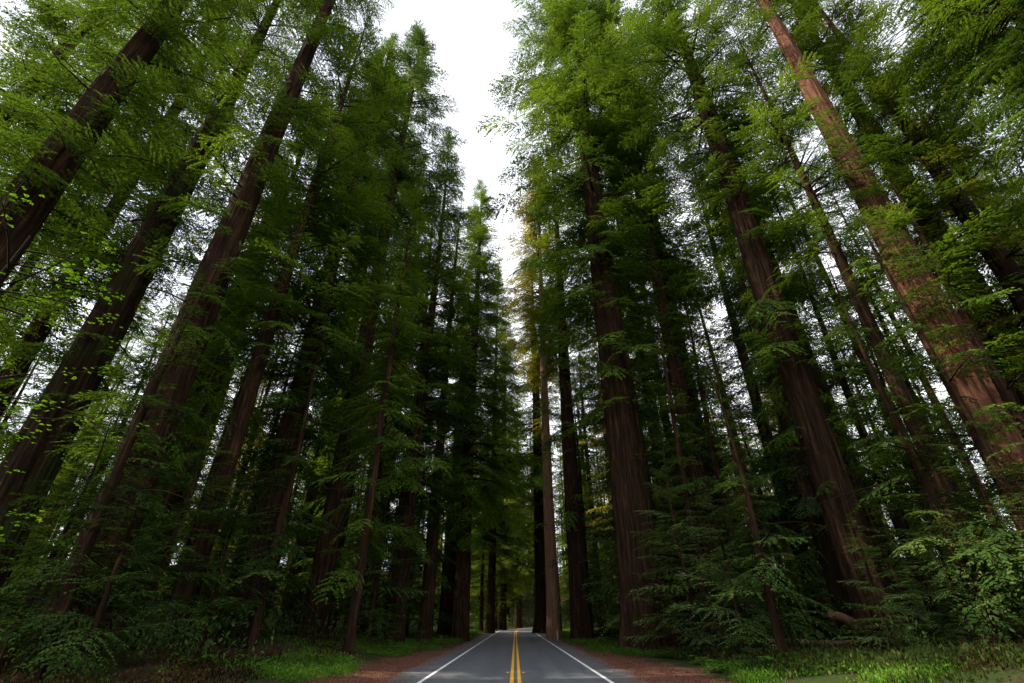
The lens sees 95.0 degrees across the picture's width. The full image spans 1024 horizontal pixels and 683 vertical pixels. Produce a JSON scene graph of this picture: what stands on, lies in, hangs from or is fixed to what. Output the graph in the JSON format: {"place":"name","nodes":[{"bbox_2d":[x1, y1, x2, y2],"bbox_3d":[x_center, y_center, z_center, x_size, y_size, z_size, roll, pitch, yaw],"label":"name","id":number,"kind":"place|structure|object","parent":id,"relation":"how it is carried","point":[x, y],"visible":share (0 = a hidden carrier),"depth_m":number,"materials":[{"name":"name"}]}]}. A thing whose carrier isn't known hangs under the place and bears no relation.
{"place":"outdoors","nodes":[
{"label":"outdoors","id":0,"kind":"place"},
{"bbox_2d":[0,565,1023,682],"bbox_3d":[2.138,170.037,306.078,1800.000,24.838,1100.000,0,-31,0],"label":"ground","id":1,"kind":"structure","parent":0,"point":[1017,676],"depth_m":19.54,"materials":[{"name":"brown soil"}]},
{"bbox_2d":[0,400,133,673],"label":"young hemlock","id":2,"kind":"object","parent":1,"relation":"on","point":[50,559],"visible":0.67,"depth_m":18.40,"materials":[{"name":"green plant"}]},
{"bbox_2d":[0,405,133,647],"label":"young hemlock","id":3,"kind":"object","parent":1,"relation":"on","point":[80,487],"visible":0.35,"depth_m":26.07,"materials":[{"name":"green plant"}]},
{"bbox_2d":[0,0,143,288],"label":"conifer tree","id":4,"kind":"object","parent":1,"relation":"on","point":[48,20],"visible":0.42,"depth_m":39.40,"materials":[{"name":"green plant"}]},
{"bbox_2d":[0,183,148,541],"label":"maple tree","id":5,"kind":"object","parent":1,"relation":"on","point":[51,266],"visible":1,"depth_m":13.88,"materials":[{"name":"green plant"}]},
{"bbox_2d":[0,0,152,170],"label":"redwood tree","id":6,"kind":"object","parent":1,"relation":"on","point":[55,42],"visible":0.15,"depth_m":46.36,"materials":[{"name":"green plant"}]},
{"bbox_2d":[0,183,170,568],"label":"conifer tree","id":7,"kind":"object","parent":1,"relation":"on","point":[75,311],"visible":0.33,"depth_m":31.00,"materials":[{"name":"green plant"}]},
{"bbox_2d":[1,217,190,462],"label":"conifer tree","id":8,"kind":"object","parent":1,"relation":"on","point":[56,368],"visible":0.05,"depth_m":62.91,"materials":[{"name":"green plant"}]},
{"bbox_2d":[4,291,188,604],"bbox_3d":[-29.545,7.669,35.551,7.851,28.008,9.236,-7,-31,11],"label":"conifer tree","id":9,"kind":"object","parent":1,"relation":"on","point":[115,416],"visible":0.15,"depth_m":36.39,"materials":[{"name":"green plant"}]},
{"bbox_2d":[0,443,215,682],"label":"young hemlock","id":10,"kind":"object","parent":1,"relation":"on","point":[105,597],"visible":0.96,"depth_m":17.14,"materials":[{"name":"green plant"}]},
{"bbox_2d":[35,282,185,615],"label":"conifer tree","id":11,"kind":"object","parent":1,"relation":"on","point":[117,433],"visible":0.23,"depth_m":81.25,"materials":[{"name":"green plant"}]},
{"bbox_2d":[0,267,226,682],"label":"conifer tree","id":12,"kind":"object","parent":1,"relation":"on","point":[64,603],"visible":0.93,"depth_m":18.64,"materials":[{"name":"green plant"}]},
{"bbox_2d":[0,24,239,410],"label":"conifer tree","id":13,"kind":"object","parent":1,"relation":"on","point":[41,333],"visible":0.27,"depth_m":38.88,"materials":[{"name":"green plant"}]},
{"bbox_2d":[0,0,258,528],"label":"conifer tree","id":14,"kind":"object","parent":1,"relation":"on","point":[88,177],"visible":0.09,"depth_m":42.61,"materials":[{"name":"green plant"}]},
{"bbox_2d":[0,0,263,373],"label":"redwood tree","id":15,"kind":"object","parent":1,"relation":"on","point":[49,169],"visible":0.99,"depth_m":27.57,"materials":[{"name":"green plant"}]},
{"bbox_2d":[36,312,244,646],"bbox_3d":[-21.407,7.648,30.855,7.060,23.000,9.267,3,-31,-5],"label":"conifer tree","id":16,"kind":"object","parent":1,"relation":"on","point":[169,497],"visible":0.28,"depth_m":29.23,"materials":[{"name":"green plant"}]},
{"bbox_2d":[55,402,243,654],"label":"young hemlock","id":17,"kind":"object","parent":1,"relation":"on","point":[163,558],"visible":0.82,"depth_m":23.25,"materials":[{"name":"green plant"}]},
{"bbox_2d":[0,0,334,602],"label":"redwood tree","id":18,"kind":"object","parent":1,"relation":"on","point":[33,461],"visible":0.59,"depth_m":31.93,"materials":[{"name":"green plant"}]},
{"bbox_2d":[109,453,287,652],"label":"young hemlock","id":19,"kind":"object","parent":1,"relation":"on","point":[216,588],"visible":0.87,"depth_m":24.47,"materials":[{"name":"green plant"}]},
{"bbox_2d":[108,153,291,629],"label":"redwood tree","id":20,"kind":"object","parent":1,"relation":"on","point":[212,425],"visible":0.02,"depth_m":49.04,"materials":[{"name":"green plant"}]},
{"bbox_2d":[10,0,395,669],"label":"redwood tree","id":21,"kind":"object","parent":1,"relation":"on","point":[222,254],"visible":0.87,"depth_m":30.79,"materials":[{"name":"green plant"}]},
{"bbox_2d":[115,74,331,625],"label":"conifer tree","id":22,"kind":"object","parent":1,"relation":"on","point":[202,373],"visible":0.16,"depth_m":44.12,"materials":[{"name":"green plant"}]},
{"bbox_2d":[154,251,297,621],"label":"conifer tree","id":23,"kind":"object","parent":1,"relation":"on","point":[205,590],"visible":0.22,"depth_m":32.41,"materials":[{"name":"green plant"}]},
{"bbox_2d":[207,322,304,637],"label":"conifer tree","id":24,"kind":"object","parent":1,"relation":"on","point":[246,539],"visible":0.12,"depth_m":36.29,"materials":[{"name":"green plant"}]},
{"bbox_2d":[141,12,396,650],"bbox_3d":[-16.156,-11.674,38.942,14.341,64.050,14.903,-19,-35,28],"label":"conifer tree","id":25,"kind":"object","parent":1,"relation":"on","point":[339,149],"visible":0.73,"depth_m":36.31,"materials":[{"name":"green plant"}]},
{"bbox_2d":[202,330,338,648],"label":"conifer tree","id":26,"kind":"object","parent":1,"relation":"on","point":[261,601],"visible":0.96,"depth_m":27.20,"materials":[{"name":"green plant"}]},
{"bbox_2d":[158,30,424,641],"bbox_3d":[-16.712,-11.209,45.026,21.017,69.313,17.856,-20,-36,30],"label":"redwood tree","id":27,"kind":"object","parent":1,"relation":"on","point":[287,424],"visible":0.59,"depth_m":37.67,"materials":[{"name":"green plant"}]},
{"bbox_2d":[226,32,421,560],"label":"conifer tree","id":28,"kind":"object","parent":1,"relation":"on","point":[313,477],"visible":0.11,"depth_m":44.92,"materials":[{"name":"green plant"}]},
{"bbox_2d":[276,228,375,628],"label":"conifer tree","id":29,"kind":"object","parent":1,"relation":"on","point":[309,498],"visible":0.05,"depth_m":54.27,"materials":[{"name":"green plant"}]},
{"bbox_2d":[284,324,384,629],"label":"conifer tree","id":30,"kind":"object","parent":1,"relation":"on","point":[342,538],"visible":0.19,"depth_m":44.06,"materials":[{"name":"green plant"}]},
{"bbox_2d":[280,223,390,627],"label":"conifer tree","id":31,"kind":"object","parent":1,"relation":"on","point":[324,490],"visible":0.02,"depth_m":58.82,"materials":[{"name":"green plant"}]},
{"bbox_2d":[291,113,426,591],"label":"conifer tree","id":32,"kind":"object","parent":1,"relation":"on","point":[325,463],"visible":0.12,"depth_m":54.03,"materials":[{"name":"green plant"}]},
{"bbox_2d":[309,151,436,656],"bbox_3d":[-9.624,-0.141,36.537,7.892,43.000,8.962,16,-34,-25],"label":"redwood tree","id":33,"kind":"object","parent":1,"relation":"on","point":[386,375],"visible":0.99,"depth_m":33.92,"materials":[{"name":"green plant"}]},
{"bbox_2d":[317,465,428,642],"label":"understory hemlock","id":34,"kind":"object","parent":1,"relation":"on","point":[371,613],"visible":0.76,"depth_m":34.55,"materials":[{"name":"green plant"}]},
{"bbox_2d":[294,18,468,637],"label":"redwood tree","id":35,"kind":"object","parent":1,"relation":"on","point":[418,75],"visible":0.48,"depth_m":58.64,"materials":[{"name":"green plant"}]},
{"bbox_2d":[337,451,428,637],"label":"understory hemlock","id":36,"kind":"object","parent":1,"relation":"on","point":[389,568],"visible":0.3,"depth_m":42.53,"materials":[{"name":"green plant"}]},
{"bbox_2d":[339,192,430,629],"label":"redwood tree","id":37,"kind":"object","parent":1,"relation":"on","point":[364,586],"visible":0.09,"depth_m":53.14,"materials":[{"name":"green plant"}]},
{"bbox_2d":[317,130,493,643],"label":"redwood tree","id":38,"kind":"object","parent":1,"relation":"on","point":[410,476],"visible":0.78,"depth_m":49.15,"materials":[{"name":"green plant"}]},
{"bbox_2d":[404,190,494,641],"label":"redwood tree","id":39,"kind":"object","parent":1,"relation":"on","point":[429,579],"visible":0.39,"depth_m":53.75,"materials":[{"name":"green plant"}]},
{"bbox_2d":[435,240,488,638],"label":"redwood tree","id":40,"kind":"object","parent":1,"relation":"on","point":[446,630],"visible":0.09,"depth_m":57.28,"materials":[{"name":"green plant"}]},
{"bbox_2d":[407,178,555,640],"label":"redwood tree","id":41,"kind":"object","parent":1,"relation":"on","point":[479,339],"visible":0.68,"depth_m":61.38,"materials":[{"name":"green plant"}]},
{"bbox_2d":[0,602,982,667],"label":"shrub undergrowth","id":42,"kind":"object","parent":1,"relation":"on","point":[197,635],"visible":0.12,"depth_m":22.98,"materials":[{"name":"green plant"}]},
{"bbox_2d":[446,254,537,633],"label":"redwood tree","id":43,"kind":"object","parent":1,"relation":"on","point":[490,547],"visible":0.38,"depth_m":85.52,"materials":[{"name":"green plant"}]},
{"bbox_2d":[7,625,989,682],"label":"undergrowth","id":44,"kind":"object","parent":1,"relation":"on","point":[755,675],"visible":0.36,"depth_m":18.51,"materials":[{"name":"green plant"}]},
{"bbox_2d":[470,311,533,629],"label":"redwood tree","id":45,"kind":"object","parent":1,"relation":"on","point":[507,567],"visible":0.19,"depth_m":110.87,"materials":[{"name":"green plant"}]},
{"bbox_2d":[0,621,1023,682],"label":"dry brush undergrowth","id":46,"kind":"object","parent":1,"relation":"on","point":[182,677],"visible":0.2,"depth_m":16.29,"materials":[{"name":"plant"}]},
{"bbox_2d":[0,277,1023,627],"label":"distant forest","id":47,"kind":"object","parent":1,"relation":"on","point":[50,513],"visible":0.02,"depth_m":87.27,"materials":[{"name":"green plant"}]},
{"bbox_2d":[300,639,730,682],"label":"needle litter","id":48,"kind":"object","parent":1,"relation":"on","point":[613,654],"visible":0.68,"depth_m":20.89,"materials":[{"name":"brown plant"}]},
{"bbox_2d":[507,393,534,627],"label":"redwood tree","id":49,"kind":"object","parent":1,"relation":"on","point":[518,618],"visible":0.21,"depth_m":157.94,"materials":[{"name":"green plant"}]},
{"bbox_2d":[493,249,583,632],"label":"redwood tree","id":50,"kind":"object","parent":1,"relation":"on","point":[539,624],"visible":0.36,"depth_m":89.04,"materials":[{"name":"green plant"}]},
{"bbox_2d":[488,153,590,637],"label":"redwood tree","id":51,"kind":"object","parent":1,"relation":"on","point":[553,626],"visible":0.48,"depth_m":79.48,"materials":[{"name":"green plant"}]},
{"bbox_2d":[512,159,606,640],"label":"redwood tree","id":52,"kind":"object","parent":1,"relation":"on","point":[580,621],"visible":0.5,"depth_m":57.63,"materials":[{"name":"green plant"}]},
{"bbox_2d":[545,380,612,632],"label":"conifer tree","id":53,"kind":"object","parent":1,"relation":"on","point":[581,481],"visible":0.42,"depth_m":59.09,"materials":[{"name":"green plant"}]},
{"bbox_2d":[553,319,614,628],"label":"conifer tree","id":54,"kind":"object","parent":1,"relation":"on","point":[587,476],"visible":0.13,"depth_m":86.19,"materials":[{"name":"green plant"}]},
{"bbox_2d":[476,0,707,651],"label":"redwood tree","id":55,"kind":"object","parent":1,"relation":"on","point":[568,23],"visible":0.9,"depth_m":49.55,"materials":[{"name":"green plant"}]},
{"bbox_2d":[533,160,660,576],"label":"conifer tree","id":56,"kind":"object","parent":1,"relation":"on","point":[606,489],"visible":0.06,"depth_m":65.85,"materials":[{"name":"green plant"}]},
{"bbox_2d":[574,320,651,621],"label":"conifer tree","id":57,"kind":"object","parent":1,"relation":"on","point":[598,496],"visible":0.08,"depth_m":81.54,"materials":[{"name":"green plant"}]},
{"bbox_2d":[584,383,668,611],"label":"conifer tree","id":58,"kind":"object","parent":1,"relation":"on","point":[611,522],"visible":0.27,"depth_m":44.75,"materials":[{"name":"green plant"}]},
{"bbox_2d":[580,482,703,636],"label":"understory hemlock","id":59,"kind":"object","parent":1,"relation":"on","point":[613,586],"visible":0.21,"depth_m":39.41,"materials":[{"name":"green plant"}]},
{"bbox_2d":[586,304,701,618],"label":"conifer tree","id":60,"kind":"object","parent":1,"relation":"on","point":[656,523],"visible":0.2,"depth_m":40.93,"materials":[{"name":"green plant"}]},
{"bbox_2d":[565,0,738,644],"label":"redwood tree","id":61,"kind":"object","parent":1,"relation":"on","point":[674,361],"visible":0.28,"depth_m":49.87,"materials":[{"name":"green plant"}]},
{"bbox_2d":[605,184,709,641],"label":"redwood tree","id":62,"kind":"object","parent":1,"relation":"on","point":[667,510],"visible":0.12,"depth_m":47.19,"materials":[{"name":"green plant"}]},
{"bbox_2d":[624,528,707,647],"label":"young hemlock","id":63,"kind":"object","parent":1,"relation":"on","point":[669,630],"visible":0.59,"depth_m":31.11,"materials":[{"name":"green plant"}]},
{"bbox_2d":[622,274,709,631],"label":"redwood tree","id":64,"kind":"object","parent":1,"relation":"on","point":[680,494],"visible":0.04,"depth_m":50.89,"materials":[{"name":"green plant"}]},
{"bbox_2d":[610,138,749,637],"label":"redwood tree","id":65,"kind":"object","parent":1,"relation":"on","point":[691,393],"visible":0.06,"depth_m":51.37,"materials":[{"name":"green plant"}]},
{"bbox_2d":[625,428,736,658],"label":"young hemlock","id":66,"kind":"object","parent":1,"relation":"on","point":[691,602],"visible":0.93,"depth_m":27.20,"materials":[{"name":"green plant"}]},
{"bbox_2d":[630,137,780,623],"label":"conifer tree","id":67,"kind":"object","parent":1,"relation":"on","point":[716,415],"visible":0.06,"depth_m":53.77,"materials":[{"name":"green plant"}]},
{"bbox_2d":[633,296,779,651],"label":"conifer tree","id":68,"kind":"object","parent":1,"relation":"on","point":[687,494],"visible":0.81,"depth_m":32.58,"materials":[{"name":"green plant"}]},
{"bbox_2d":[661,269,799,639],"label":"conifer tree","id":69,"kind":"object","parent":1,"relation":"on","point":[712,448],"visible":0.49,"depth_m":39.83,"materials":[{"name":"green plant"}]},
{"bbox_2d":[682,238,803,626],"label":"conifer tree","id":70,"kind":"object","parent":1,"relation":"on","point":[717,343],"visible":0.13,"depth_m":76.13,"materials":[{"name":"green plant"}]},
{"bbox_2d":[668,473,827,654],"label":"young hemlock","id":71,"kind":"object","parent":1,"relation":"on","point":[727,576],"visible":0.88,"depth_m":24.01,"materials":[{"name":"green plant"}]},
{"bbox_2d":[591,0,920,650],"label":"redwood tree","id":72,"kind":"object","parent":1,"relation":"on","point":[826,465],"visible":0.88,"depth_m":38.00,"materials":[{"name":"green plant"}]},
{"bbox_2d":[696,351,836,654],"bbox_3d":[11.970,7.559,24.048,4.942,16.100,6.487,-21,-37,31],"label":"conifer tree","id":73,"kind":"object","parent":1,"relation":"on","point":[776,627],"visible":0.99,"depth_m":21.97,"materials":[{"name":"green plant"}]},
{"bbox_2d":[714,391,835,637],"bbox_3d":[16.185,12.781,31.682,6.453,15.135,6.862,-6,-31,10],"label":"young hemlock","id":74,"kind":"object","parent":1,"relation":"on","point":[766,544],"visible":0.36,"depth_m":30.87,"materials":[{"name":"green plant"}]},
{"bbox_2d":[673,125,879,636],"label":"conifer tree","id":75,"kind":"object","parent":1,"relation":"on","point":[778,483],"visible":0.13,"depth_m":46.07,"materials":[{"name":"green plant"}]},
{"bbox_2d":[726,268,850,607],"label":"conifer tree","id":76,"kind":"object","parent":1,"relation":"on","point":[815,573],"visible":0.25,"depth_m":36.12,"materials":[{"name":"green plant"}]},
{"bbox_2d":[664,57,920,622],"bbox_3d":[22.268,-8.918,41.770,13.011,63.000,13.804,0,-31,0],"label":"redwood tree","id":77,"kind":"object","parent":1,"relation":"on","point":[772,255],"visible":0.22,"depth_m":39.41,"materials":[{"name":"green plant"}]},
{"bbox_2d":[689,149,934,639],"bbox_3d":[21.909,-1.134,42.486,9.271,49.751,11.972,16,-34,-25],"label":"conifer tree","id":78,"kind":"object","parent":1,"relation":"on","point":[830,569],"visible":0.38,"depth_m":36.16,"materials":[{"name":"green plant"}]},
{"bbox_2d":[649,629,1023,682],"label":"tall grass undergrowth","id":79,"kind":"object","parent":1,"relation":"on","point":[882,658],"depth_m":15.09,"materials":[{"name":"green plant"}]},
{"bbox_2d":[742,145,953,642],"bbox_3d":[23.197,-1.278,33.651,8.471,41.227,8.344,13,-33,-20],"label":"redwood tree","id":80,"kind":"object","parent":1,"relation":"on","point":[897,520],"visible":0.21,"depth_m":30.49,"materials":[{"name":"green plant"}]},
{"bbox_2d":[714,97,987,621],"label":"conifer tree","id":81,"kind":"object","parent":1,"relation":"on","point":[861,480],"visible":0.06,"depth_m":44.27,"materials":[{"name":"green plant"}]},
{"bbox_2d":[695,0,1023,508],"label":"redwood tree","id":82,"kind":"object","parent":1,"relation":"on","point":[984,391],"visible":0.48,"depth_m":30.51,"materials":[{"name":"red plant"}]},
{"bbox_2d":[709,19,1023,644],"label":"redwood tree","id":83,"kind":"object","parent":1,"relation":"on","point":[875,337],"visible":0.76,"depth_m":31.72,"materials":[{"name":"green plant"}]},
{"bbox_2d":[766,144,980,628],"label":"conifer tree","id":84,"kind":"object","parent":1,"relation":"on","point":[790,207],"visible":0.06,"depth_m":58.39,"materials":[{"name":"green plant"}]},
{"bbox_2d":[796,309,960,597],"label":"conifer tree","id":85,"kind":"object","parent":1,"relation":"on","point":[899,564],"visible":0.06,"depth_m":32.62,"materials":[{"name":"green plant"}]},
{"bbox_2d":[761,0,1023,412],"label":"redwood tree","id":86,"kind":"object","parent":1,"relation":"on","point":[1018,394],"visible":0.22,"depth_m":40.01,"materials":[{"name":"green plant"}]},
{"bbox_2d":[832,514,962,654],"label":"young hemlock","id":87,"kind":"object","parent":1,"relation":"on","point":[880,607],"visible":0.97,"depth_m":18.57,"materials":[{"name":"green plant"}]},
{"bbox_2d":[842,453,964,648],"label":"young hemlock","id":88,"kind":"object","parent":1,"relation":"on","point":[904,595],"visible":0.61,"depth_m":24.12,"materials":[{"name":"green plant"}]},
{"bbox_2d":[791,0,1023,469],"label":"conifer tree","id":89,"kind":"object","parent":1,"relation":"on","point":[1001,262],"visible":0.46,"depth_m":35.20,"materials":[{"name":"green plant"}]},
{"bbox_2d":[814,170,1016,557],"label":"redwood tree","id":90,"kind":"object","parent":1,"relation":"on","point":[929,387],"visible":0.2,"depth_m":42.77,"materials":[{"name":"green plant"}]},
{"bbox_2d":[808,252,1023,649],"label":"conifer tree","id":91,"kind":"object","parent":1,"relation":"on","point":[987,616],"visible":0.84,"depth_m":20.59,"materials":[{"name":"green plant"}]},
{"bbox_2d":[819,0,1023,229],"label":"redwood tree","id":92,"kind":"object","parent":1,"relation":"on","point":[970,36],"visible":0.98,"depth_m":32.31,"materials":[{"name":"green plant"}]},
{"bbox_2d":[836,244,1023,617],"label":"conifer tree","id":93,"kind":"object","parent":1,"relation":"on","point":[909,386],"visible":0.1,"depth_m":41.21,"materials":[{"name":"green plant"}]},
{"bbox_2d":[838,188,1023,601],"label":"conifer tree","id":94,"kind":"object","parent":1,"relation":"on","point":[979,443],"visible":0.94,"depth_m":20.93,"materials":[{"name":"green plant"}]},
{"bbox_2d":[850,318,1023,630],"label":"conifer tree","id":95,"kind":"object","parent":1,"relation":"on","point":[904,504],"visible":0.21,"depth_m":30.40,"materials":[{"name":"green plant"}]},
{"bbox_2d":[854,144,1023,550],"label":"conifer tree","id":96,"kind":"object","parent":1,"relation":"on","point":[1010,403],"visible":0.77,"depth_m":24.95,"materials":[{"name":"green plant"}]},
{"bbox_2d":[856,224,1023,599],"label":"conifer tree","id":97,"kind":"object","parent":1,"relation":"on","point":[911,358],"visible":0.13,"depth_m":34.31,"materials":[{"name":"green plant"}]},
{"bbox_2d":[859,454,1023,647],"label":"young hemlock","id":98,"kind":"object","parent":1,"relation":"on","point":[953,587],"visible":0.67,"depth_m":19.46,"materials":[{"name":"green plant"}]},
{"bbox_2d":[889,90,1023,308],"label":"redwood tree","id":99,"kind":"object","parent":1,"relation":"on","point":[1021,263],"visible":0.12,"depth_m":44.86,"materials":[{"name":"green plant"}]},
{"bbox_2d":[915,383,1023,640],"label":"young hemlock","id":100,"kind":"object","parent":1,"relation":"on","point":[990,513],"visible":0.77,"depth_m":18.94,"materials":[{"name":"green plant"}]},
{"bbox_2d":[915,1,1023,302],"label":"conifer tree","id":101,"kind":"object","parent":1,"relation":"on","point":[1004,153],"visible":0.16,"depth_m":34.36,"materials":[{"name":"green plant"}]},
{"bbox_2d":[0,0,1023,566],"label":"sky","id":102,"kind":"structure","parent":0,"point":[473,46],"materials":[{"name":"white"}]},
{"bbox_2d":[381,627,647,682],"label":"road","id":103,"kind":"structure","parent":0,"point":[489,660],"depth_m":22.52,"materials":[{"name":"grey asphalt"}]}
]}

